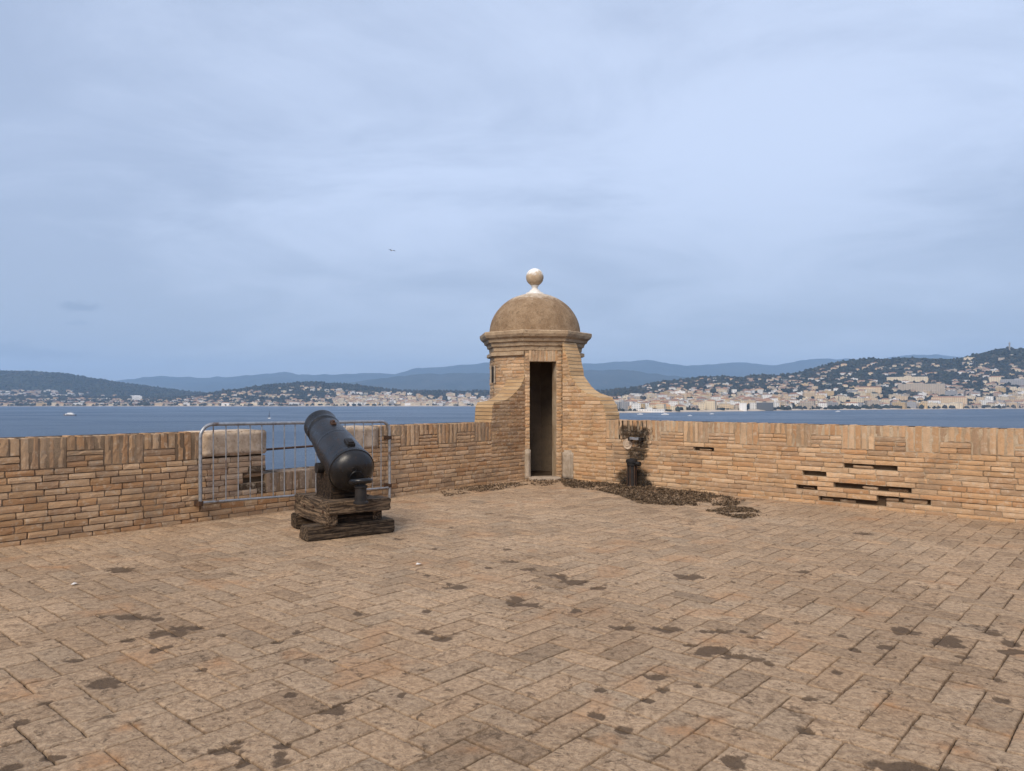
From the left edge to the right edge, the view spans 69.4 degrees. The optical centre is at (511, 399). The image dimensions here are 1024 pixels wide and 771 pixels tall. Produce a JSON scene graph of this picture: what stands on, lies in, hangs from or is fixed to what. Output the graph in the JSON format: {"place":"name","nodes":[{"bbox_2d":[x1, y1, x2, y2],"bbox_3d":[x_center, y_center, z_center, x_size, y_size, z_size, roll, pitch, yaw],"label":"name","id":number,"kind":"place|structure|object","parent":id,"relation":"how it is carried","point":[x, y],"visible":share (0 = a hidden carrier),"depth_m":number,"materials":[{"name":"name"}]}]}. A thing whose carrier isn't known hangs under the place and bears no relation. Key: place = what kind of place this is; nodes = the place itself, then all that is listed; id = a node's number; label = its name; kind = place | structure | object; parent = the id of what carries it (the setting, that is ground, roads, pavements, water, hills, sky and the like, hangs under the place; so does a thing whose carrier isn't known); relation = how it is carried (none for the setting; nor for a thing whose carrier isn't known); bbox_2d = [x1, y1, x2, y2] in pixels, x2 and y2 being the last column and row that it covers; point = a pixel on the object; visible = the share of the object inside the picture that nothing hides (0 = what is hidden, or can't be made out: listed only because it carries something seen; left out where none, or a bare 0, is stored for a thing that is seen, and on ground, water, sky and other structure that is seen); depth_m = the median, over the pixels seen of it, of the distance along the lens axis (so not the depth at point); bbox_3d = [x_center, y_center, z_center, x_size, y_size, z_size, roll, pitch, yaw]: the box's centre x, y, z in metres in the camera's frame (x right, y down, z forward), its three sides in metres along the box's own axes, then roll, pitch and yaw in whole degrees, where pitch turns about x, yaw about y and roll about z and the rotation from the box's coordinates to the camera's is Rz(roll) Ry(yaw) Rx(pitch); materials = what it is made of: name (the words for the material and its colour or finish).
{"place":"outdoors","nodes":[
{"label":"outdoors","id":0,"kind":"place"},
{"bbox_2d":[0,371,197,397],"bbox_3d":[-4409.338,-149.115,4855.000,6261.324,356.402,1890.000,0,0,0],"label":"hill","id":1,"kind":"structure","parent":0,"point":[57,387],"depth_m":4697.34,"materials":[{"name":"green plant"}]},
{"bbox_2d":[0,370,204,397],"bbox_3d":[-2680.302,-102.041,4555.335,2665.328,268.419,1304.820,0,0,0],"label":"woodland","id":2,"kind":"object","parent":1,"relation":"on","point":[95,380],"visible":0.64,"depth_m":4766.99,"materials":[{"name":"green plant"}]},
{"bbox_2d":[196,370,687,392],"bbox_3d":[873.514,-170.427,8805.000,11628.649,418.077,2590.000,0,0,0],"label":"mountain","id":3,"kind":"structure","parent":0,"point":[603,379],"depth_m":8739.44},
{"bbox_2d":[0,479,1023,770],"bbox_3d":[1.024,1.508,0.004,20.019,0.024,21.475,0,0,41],"label":"pavement","id":4,"kind":"structure","parent":0,"point":[494,629],"depth_m":4.60,"materials":[{"name":"stone"}]},
{"bbox_2d":[0,422,491,547],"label":"brick wall","id":5,"kind":"structure","parent":4,"relation":"on","point":[55,488],"depth_m":8.84,"materials":[{"name":"brick"}]},
{"bbox_2d":[194,420,391,505],"bbox_3d":[-2.865,0.889,10.188,0.124,1.222,3.059,0,0,40],"label":"crowd barrier","id":6,"kind":"object","parent":5,"relation":"attached to","point":[200,502],"visible":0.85,"depth_m":9.65,"materials":[{"name":"metal"}]},
{"bbox_2d":[291,410,394,541],"bbox_3d":[-1.942,0.811,8.416,1.038,1.388,1.546,0,0,-30],"label":"cannon","id":7,"kind":"object","parent":4,"relation":"on","point":[340,503],"visible":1,"depth_m":8.11,"materials":[{"name":"metal"}]},
{"bbox_2d":[440,480,527,495],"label":"leaf litter","id":8,"kind":"object","parent":4,"relation":"on","point":[484,487],"visible":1,"depth_m":12.58,"materials":[{"name":"brown plant"}]},
{"bbox_2d":[527,479,559,485],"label":"leaf litter","id":9,"kind":"object","parent":4,"relation":"on","point":[546,481],"visible":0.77,"depth_m":13.46,"materials":[{"name":"brown plant"}]},
{"bbox_2d":[475,268,619,483],"bbox_3d":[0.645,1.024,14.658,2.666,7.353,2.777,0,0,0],"label":"sentry turret","id":10,"kind":"object","parent":4,"relation":"on","point":[547,410],"visible":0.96,"depth_m":14.02,"materials":[{"name":"brick"}]},
{"bbox_2d":[524,449,530,478],"bbox_3d":[0.288,1.225,14.037,0.120,0.597,0.151,0,0,-9],"label":"door stone","id":11,"kind":"structure","parent":10,"relation":"in","point":[527,467],"depth_m":13.97,"materials":[{"name":"beige stone"}]},
{"bbox_2d":[562,450,573,478],"bbox_3d":[1.050,1.230,13.911,0.276,0.587,0.118,0,0,43],"label":"door stone","id":12,"kind":"structure","parent":10,"relation":"in","point":[567,456],"depth_m":13.85,"materials":[{"name":"beige stone"}]},
{"bbox_2d":[626,458,640,487],"bbox_3d":[2.088,1.260,12.699,0.273,0.520,0.198,0,0,36],"label":"iron post","id":13,"kind":"object","parent":4,"relation":"on","point":[632,463],"visible":0.89,"depth_m":12.65,"materials":[{"name":"black metal"}]},
{"bbox_2d":[619,471,651,486],"bbox_3d":[2.148,1.368,12.812,0.696,0.295,0.062,0,0,43],"label":"shrub","id":14,"kind":"object","parent":4,"relation":"on","point":[640,478],"visible":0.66,"depth_m":12.75,"materials":[{"name":"green plant"}]},
{"bbox_2d":[559,478,745,505],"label":"leaf litter","id":15,"kind":"object","parent":4,"relation":"on","point":[639,492],"visible":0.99,"depth_m":11.64,"materials":[{"name":"brown plant"}]},
{"bbox_2d":[706,506,763,518],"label":"leaf litter","id":16,"kind":"object","parent":4,"relation":"on","point":[728,509],"visible":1,"depth_m":9.93,"materials":[{"name":"brown plant"}]},
{"bbox_2d":[606,419,1023,523],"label":"brick wall","id":17,"kind":"structure","parent":4,"relation":"on","point":[969,472],"depth_m":10.49,"materials":[{"name":"beige brick"}]},
{"bbox_2d":[623,439,632,448],"bbox_3d":[2.025,0.771,12.959,0.189,0.189,0.042,0,0,44],"label":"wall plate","id":18,"kind":"object","parent":17,"relation":"attached to","point":[627,444],"depth_m":12.94,"materials":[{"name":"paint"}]},
{"bbox_2d":[628,437,643,440],"bbox_3d":[2.138,0.676,12.790,0.264,0.062,0.120,0,0,44],"label":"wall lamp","id":19,"kind":"object","parent":17,"relation":"attached to","point":[634,438],"visible":1,"depth_m":12.74,"materials":[{"name":"metal"}]},
{"bbox_2d":[621,427,653,459],"bbox_3d":[2.174,0.745,12.815,0.711,0.571,0.013,0,0,44],"label":"creeper","id":20,"kind":"object","parent":17,"relation":"attached to","point":[638,441],"visible":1,"depth_m":12.76,"materials":[{"name":"green plant"}]},
{"bbox_2d":[0,406,1023,469],"bbox_3d":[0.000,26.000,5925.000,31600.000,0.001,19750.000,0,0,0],"label":"sea","id":21,"kind":"structure","parent":0,"point":[22,421],"depth_m":1040.03,"materials":[{"name":"liquid"}]},
{"bbox_2d":[63,413,76,415],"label":"motor yacht","id":22,"kind":"object","parent":21,"relation":"on","point":[69,414],"visible":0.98,"depth_m":1215.68,"materials":[{"name":"paint"}]},
{"bbox_2d":[0,0,1023,380],"label":"sky","id":23,"kind":"structure","parent":0,"point":[189,188],"materials":[{"name":"blue"}]},
{"bbox_2d":[2,405,1023,412],"bbox_3d":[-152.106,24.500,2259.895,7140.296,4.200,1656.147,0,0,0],"label":"beach","id":24,"kind":"structure","parent":0,"point":[651,412],"depth_m":2005.84,"materials":[{"name":"beige sand"}]},
{"bbox_2d":[116,354,962,391],"bbox_3d":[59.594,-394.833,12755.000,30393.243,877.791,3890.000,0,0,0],"label":"mountain","id":25,"kind":"structure","parent":0,"point":[736,369],"depth_m":13058.86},
{"bbox_2d":[98,348,1023,410],"bbox_3d":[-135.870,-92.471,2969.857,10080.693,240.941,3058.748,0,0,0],"label":"hill","id":26,"kind":"structure","parent":0,"point":[885,362],"depth_m":3049.17,"materials":[{"name":"green plant"}]},
{"bbox_2d":[132,395,141,399],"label":"building","id":27,"kind":"structure","parent":26,"relation":"on","point":[136,397],"depth_m":3465.67,"materials":[{"name":"white paint"}]},
{"bbox_2d":[0,346,1023,411],"bbox_3d":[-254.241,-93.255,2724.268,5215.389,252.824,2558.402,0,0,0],"label":"woodland","id":28,"kind":"object","parent":26,"relation":"on","point":[943,378],"visible":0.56,"depth_m":3033.01,"materials":[{"name":"green plant"}]},
{"bbox_2d":[0,354,1023,409],"bbox_3d":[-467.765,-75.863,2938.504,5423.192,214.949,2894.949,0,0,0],"label":"town","id":29,"kind":"object","parent":26,"relation":"on","point":[341,397],"visible":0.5,"depth_m":3074.14},
{"bbox_2d":[619,402,629,409],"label":"apartment block","id":30,"kind":"structure","parent":26,"relation":"on","point":[624,405],"depth_m":1609.71,"materials":[{"name":"grey paint"}]},
{"bbox_2d":[631,403,640,410],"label":"apartment block","id":31,"kind":"structure","parent":26,"relation":"on","point":[635,405],"depth_m":1565.51,"materials":[{"name":"white paint"}]},
{"bbox_2d":[640,402,648,408],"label":"apartment block","id":32,"kind":"structure","parent":26,"relation":"on","point":[646,405],"depth_m":1659.17,"materials":[{"name":"white paint"}]},
{"bbox_2d":[636,408,663,412],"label":"pavilion","id":33,"kind":"structure","parent":26,"relation":"on","point":[654,410],"depth_m":1534.04,"materials":[{"name":"white"}]},
{"bbox_2d":[656,404,665,409],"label":"house","id":34,"kind":"structure","parent":26,"relation":"on","point":[660,406],"depth_m":1615.93,"materials":[{"name":"beige paint"}]},
{"bbox_2d":[657,393,666,397],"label":"apartment block","id":35,"kind":"structure","parent":26,"relation":"on","point":[660,395],"depth_m":2207.28,"materials":[{"name":"white paint"}]},
{"bbox_2d":[653,403,670,409],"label":"port hall","id":36,"kind":"structure","parent":26,"relation":"on","point":[667,406],"depth_m":1658.21,"materials":[{"name":"beige paint"}]},
{"bbox_2d":[669,401,677,405],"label":"apartment block","id":37,"kind":"structure","parent":26,"relation":"on","point":[672,403],"depth_m":1660.98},
{"bbox_2d":[675,404,685,409],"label":"apartment block","id":38,"kind":"structure","parent":26,"relation":"on","point":[681,405],"depth_m":1642.00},
{"bbox_2d":[697,403,704,409],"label":"house","id":39,"kind":"structure","parent":26,"relation":"on","point":[701,406],"depth_m":1681.58,"materials":[{"name":"beige paint"}]},
{"bbox_2d":[706,399,715,409],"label":"apartment block","id":40,"kind":"structure","parent":26,"relation":"on","point":[710,404],"depth_m":1700.13,"materials":[{"name":"beige paint"}]},
{"bbox_2d":[711,395,720,399],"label":"apartment block","id":41,"kind":"structure","parent":26,"relation":"on","point":[715,397],"depth_m":2071.77,"materials":[{"name":"white paint"}]},
{"bbox_2d":[720,402,729,409],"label":"apartment block","id":42,"kind":"structure","parent":26,"relation":"on","point":[725,405],"depth_m":1755.57,"materials":[{"name":"beige paint"}]},
{"bbox_2d":[739,403,746,410],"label":"apartment block","id":43,"kind":"structure","parent":26,"relation":"on","point":[742,406],"depth_m":1727.77,"materials":[{"name":"white paint"}]},
{"bbox_2d":[744,399,755,403],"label":"apartment block","id":44,"kind":"structure","parent":26,"relation":"on","point":[749,401],"depth_m":1890.25,"materials":[{"name":"beige paint"}]},
{"bbox_2d":[750,403,756,408],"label":"apartment block","id":45,"kind":"structure","parent":26,"relation":"on","point":[753,405],"depth_m":1793.05,"materials":[{"name":"white paint"}]},
{"bbox_2d":[756,401,773,410],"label":"office block","id":46,"kind":"structure","parent":26,"relation":"on","point":[766,406],"depth_m":1778.48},
{"bbox_2d":[762,394,771,398],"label":"apartment block","id":47,"kind":"structure","parent":26,"relation":"on","point":[764,396],"depth_m":2255.53,"materials":[{"name":"white paint"}]},
{"bbox_2d":[781,395,790,398],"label":"apartment block","id":48,"kind":"structure","parent":26,"relation":"on","point":[786,397],"depth_m":2186.94,"materials":[{"name":"beige paint"}]},
{"bbox_2d":[789,399,799,403],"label":"apartment block","id":49,"kind":"structure","parent":26,"relation":"on","point":[795,401],"depth_m":2001.73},
{"bbox_2d":[798,401,811,409],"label":"apartment block","id":50,"kind":"structure","parent":26,"relation":"on","point":[806,404],"depth_m":1907.50,"materials":[{"name":"beige paint"}]},
{"bbox_2d":[803,391,814,397],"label":"apartment block","id":51,"kind":"structure","parent":26,"relation":"on","point":[808,394],"depth_m":2322.25,"materials":[{"name":"beige paint"}]},
{"bbox_2d":[818,402,826,407],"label":"apartment block","id":52,"kind":"structure","parent":26,"relation":"on","point":[822,404],"depth_m":1965.60,"materials":[{"name":"white paint"}]},
{"bbox_2d":[822,390,833,395],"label":"apartment block","id":53,"kind":"structure","parent":26,"relation":"on","point":[830,393],"depth_m":2364.07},
{"bbox_2d":[826,401,837,405],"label":"apartment block","id":54,"kind":"structure","parent":26,"relation":"on","point":[832,403],"depth_m":1975.29,"materials":[{"name":"grey paint"}]},
{"bbox_2d":[838,396,848,401],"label":"apartment block","id":55,"kind":"structure","parent":26,"relation":"on","point":[843,398],"depth_m":2183.39,"materials":[{"name":"beige paint"}]},
{"bbox_2d":[845,402,858,405],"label":"apartment block","id":56,"kind":"structure","parent":26,"relation":"on","point":[853,403],"depth_m":2012.91,"materials":[{"name":"white paint"}]},
{"bbox_2d":[850,397,863,401],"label":"apartment block","id":57,"kind":"structure","parent":26,"relation":"on","point":[858,399],"depth_m":2163.68,"materials":[{"name":"beige paint"}]},
{"bbox_2d":[855,386,880,392],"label":"mansion","id":58,"kind":"structure","parent":26,"relation":"on","point":[877,389],"depth_m":2434.14,"materials":[{"name":"beige paint"}]},
{"bbox_2d":[865,389,874,392],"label":"apartment block","id":59,"kind":"structure","parent":26,"relation":"on","point":[869,390],"depth_m":2424.04,"materials":[{"name":"beige paint"}]},
{"bbox_2d":[864,397,877,400],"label":"apartment block","id":60,"kind":"structure","parent":26,"relation":"on","point":[869,398],"depth_m":2176.81,"materials":[{"name":"beige paint"}]},
{"bbox_2d":[865,400,880,405],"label":"apartment block","id":61,"kind":"structure","parent":26,"relation":"on","point":[869,403],"depth_m":2079.37,"materials":[{"name":"grey paint"}]},
{"bbox_2d":[871,393,878,397],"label":"apartment block","id":62,"kind":"structure","parent":26,"relation":"on","point":[873,395],"depth_m":2327.47,"materials":[{"name":"beige paint"}]},
{"bbox_2d":[881,398,889,403],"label":"apartment block","id":63,"kind":"structure","parent":26,"relation":"on","point":[885,400],"depth_m":2171.82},
{"bbox_2d":[889,393,902,398],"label":"apartment block","id":64,"kind":"structure","parent":26,"relation":"on","point":[892,395],"depth_m":2333.55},
{"bbox_2d":[892,401,906,408],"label":"apartment block","id":65,"kind":"structure","parent":26,"relation":"on","point":[902,404],"depth_m":2054.51,"materials":[{"name":"beige paint"}]},
{"bbox_2d":[895,395,907,399],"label":"apartment block","id":66,"kind":"structure","parent":26,"relation":"on","point":[900,397],"depth_m":2282.13,"materials":[{"name":"beige paint"}]},
{"bbox_2d":[887,376,927,382],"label":"apartment block","id":67,"kind":"structure","parent":26,"relation":"on","point":[912,379],"depth_m":2719.23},
{"bbox_2d":[907,401,915,408],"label":"apartment block","id":68,"kind":"structure","parent":26,"relation":"on","point":[910,404],"depth_m":2074.63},
{"bbox_2d":[912,395,923,399],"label":"apartment block","id":69,"kind":"structure","parent":26,"relation":"on","point":[917,396],"depth_m":2330.75,"materials":[{"name":"white paint"}]},
{"bbox_2d":[898,383,944,394],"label":"hotel block","id":70,"kind":"structure","parent":26,"relation":"on","point":[939,389],"depth_m":2461.58,"materials":[{"name":"beige paint"}]},
{"bbox_2d":[919,402,926,408],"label":"apartment block","id":71,"kind":"structure","parent":26,"relation":"on","point":[924,404],"depth_m":2087.28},
{"bbox_2d":[928,400,940,403],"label":"apartment block","id":72,"kind":"structure","parent":26,"relation":"on","point":[935,401],"depth_m":2228.37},
{"bbox_2d":[931,396,966,403],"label":"hotel block","id":73,"kind":"structure","parent":26,"relation":"on","point":[948,399],"depth_m":2216.95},
{"bbox_2d":[945,390,956,395],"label":"apartment block","id":74,"kind":"structure","parent":26,"relation":"on","point":[950,392],"depth_m":2433.63,"materials":[{"name":"grey paint"}]},
{"bbox_2d":[949,402,962,408],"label":"apartment block","id":75,"kind":"structure","parent":26,"relation":"on","point":[956,405],"depth_m":2140.69,"materials":[{"name":"beige paint"}]},
{"bbox_2d":[975,397,983,400],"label":"apartment block","id":76,"kind":"structure","parent":26,"relation":"on","point":[978,398],"depth_m":2297.36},
{"bbox_2d":[979,399,992,404],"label":"apartment block","id":77,"kind":"structure","parent":26,"relation":"on","point":[984,402],"depth_m":2246.09,"materials":[{"name":"white paint"}]},
{"bbox_2d":[989,376,1000,382],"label":"villa","id":78,"kind":"object","parent":26,"relation":"on","point":[995,378],"visible":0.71,"depth_m":2612.90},
{"bbox_2d":[992,392,1001,396],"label":"apartment block","id":79,"kind":"structure","parent":26,"relation":"on","point":[996,394],"depth_m":2383.60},
{"bbox_2d":[995,387,1005,391],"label":"apartment block","id":80,"kind":"structure","parent":26,"relation":"on","point":[1001,389],"depth_m":2475.58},
{"bbox_2d":[996,396,1009,400],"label":"apartment block","id":81,"kind":"structure","parent":26,"relation":"on","point":[1002,398],"depth_m":2317.41,"materials":[{"name":"beige paint"}]},
{"bbox_2d":[1005,401,1016,406],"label":"apartment block","id":82,"kind":"structure","parent":26,"relation":"on","point":[1011,403],"depth_m":2245.06,"materials":[{"name":"beige paint"}]},
{"bbox_2d":[1000,378,1023,385],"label":"apartment block","id":83,"kind":"structure","parent":26,"relation":"on","point":[1018,381],"depth_m":2573.23,"materials":[{"name":"white paint"}]}
]}

